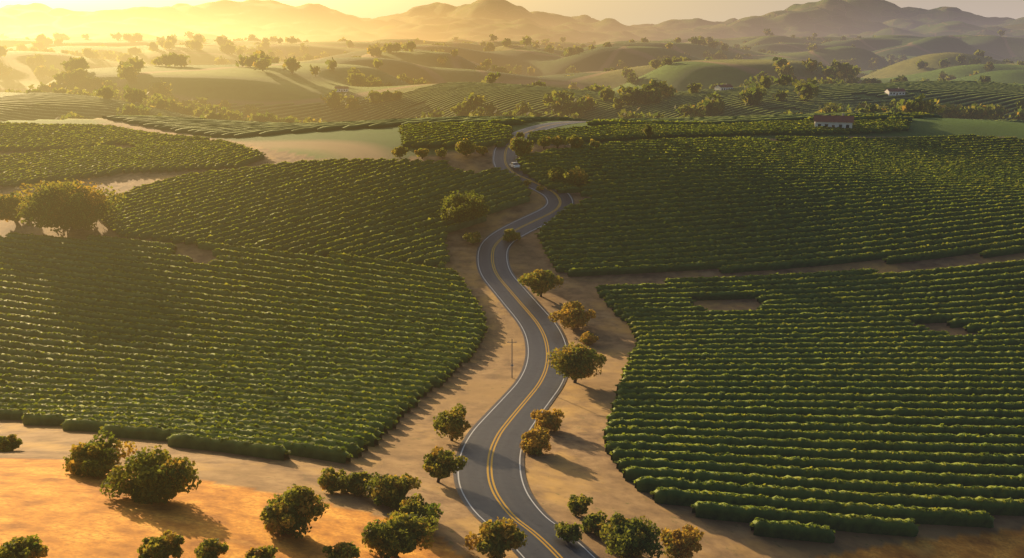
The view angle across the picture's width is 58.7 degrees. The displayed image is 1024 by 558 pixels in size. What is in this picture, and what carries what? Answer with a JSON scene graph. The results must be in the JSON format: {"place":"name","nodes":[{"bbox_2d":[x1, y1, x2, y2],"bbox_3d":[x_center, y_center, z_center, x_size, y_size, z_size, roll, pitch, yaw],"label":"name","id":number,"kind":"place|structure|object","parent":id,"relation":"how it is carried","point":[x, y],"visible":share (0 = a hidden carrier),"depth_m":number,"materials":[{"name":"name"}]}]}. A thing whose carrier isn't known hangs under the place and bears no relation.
{"place":"outdoors","nodes":[
{"label":"outdoors","id":0,"kind":"place"},
{"bbox_2d":[0,0,1023,557],"bbox_3d":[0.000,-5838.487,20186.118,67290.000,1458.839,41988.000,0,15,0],"label":"ground","id":1,"kind":"structure","parent":0,"point":[52,504],"depth_m":262.34,"materials":[{"name":"beige soil"}]},
{"bbox_2d":[335,86,348,91],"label":"house","id":2,"kind":"structure","parent":1,"relation":"on","point":[342,88],"depth_m":916.92,"materials":[{"name":"white paint"}]},
{"bbox_2d":[0,81,1023,542],"bbox_3d":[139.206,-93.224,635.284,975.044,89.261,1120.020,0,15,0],"label":"vineyard rows","id":3,"kind":"object","parent":1,"relation":"on","point":[502,97],"visible":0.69,"depth_m":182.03,"materials":[{"name":"green plant"}]},
{"bbox_2d":[0,28,1023,557],"bbox_3d":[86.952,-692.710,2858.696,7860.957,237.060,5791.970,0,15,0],"label":"trees","id":4,"kind":"object","parent":1,"relation":"on","point":[152,476],"visible":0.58,"depth_m":221.68,"materials":[{"name":"green plant"}]},
{"bbox_2d":[507,342,516,377],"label":"utility pole","id":5,"kind":"object","parent":1,"relation":"on","point":[511,360],"visible":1,"depth_m":137.86,"materials":[{"name":"beige wood"}]},
{"bbox_2d":[714,84,732,89],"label":"house","id":6,"kind":"structure","parent":1,"relation":"on","point":[724,87],"depth_m":739.87,"materials":[{"name":"white paint"}]},
{"bbox_2d":[814,114,853,127],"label":"house","id":7,"kind":"structure","parent":1,"relation":"on","point":[842,121],"depth_m":334.72,"materials":[{"name":"white paint"}]},
{"bbox_2d":[884,88,905,95],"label":"house","id":8,"kind":"structure","parent":1,"relation":"on","point":[894,91],"depth_m":701.82,"materials":[{"name":"white paint"}]},
{"bbox_2d":[0,0,1023,25],"label":"sky","id":9,"kind":"structure","parent":0,"point":[627,12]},
{"bbox_2d":[453,121,598,557],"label":"road","id":10,"kind":"structure","parent":0,"point":[481,498],"depth_m":121.50,"materials":[{"name":"grey asphalt"}]},
{"bbox_2d":[457,122,552,557],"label":"road line","id":11,"kind":"object","parent":10,"relation":"on","point":[510,390],"visible":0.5,"depth_m":131.84,"materials":[{"name":"white paint"}]},
{"bbox_2d":[509,162,519,168],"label":"car","id":12,"kind":"object","parent":10,"relation":"on","point":[514,164],"visible":1,"depth_m":256.66,"materials":[{"name":"white paint"}]},
{"bbox_2d":[487,121,578,557],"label":"road line","id":13,"kind":"object","parent":10,"relation":"on","point":[529,393],"visible":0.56,"depth_m":121.07,"materials":[{"name":"yellow paint"}]},
{"bbox_2d":[490,121,580,557],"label":"road line","id":14,"kind":"object","parent":10,"relation":"on","point":[509,510],"visible":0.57,"depth_m":121.11,"materials":[{"name":"yellow paint"}]},
{"bbox_2d":[506,122,594,557],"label":"road line","id":15,"kind":"object","parent":10,"relation":"on","point":[545,406],"visible":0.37,"depth_m":113.95,"materials":[{"name":"white paint"}]}
]}

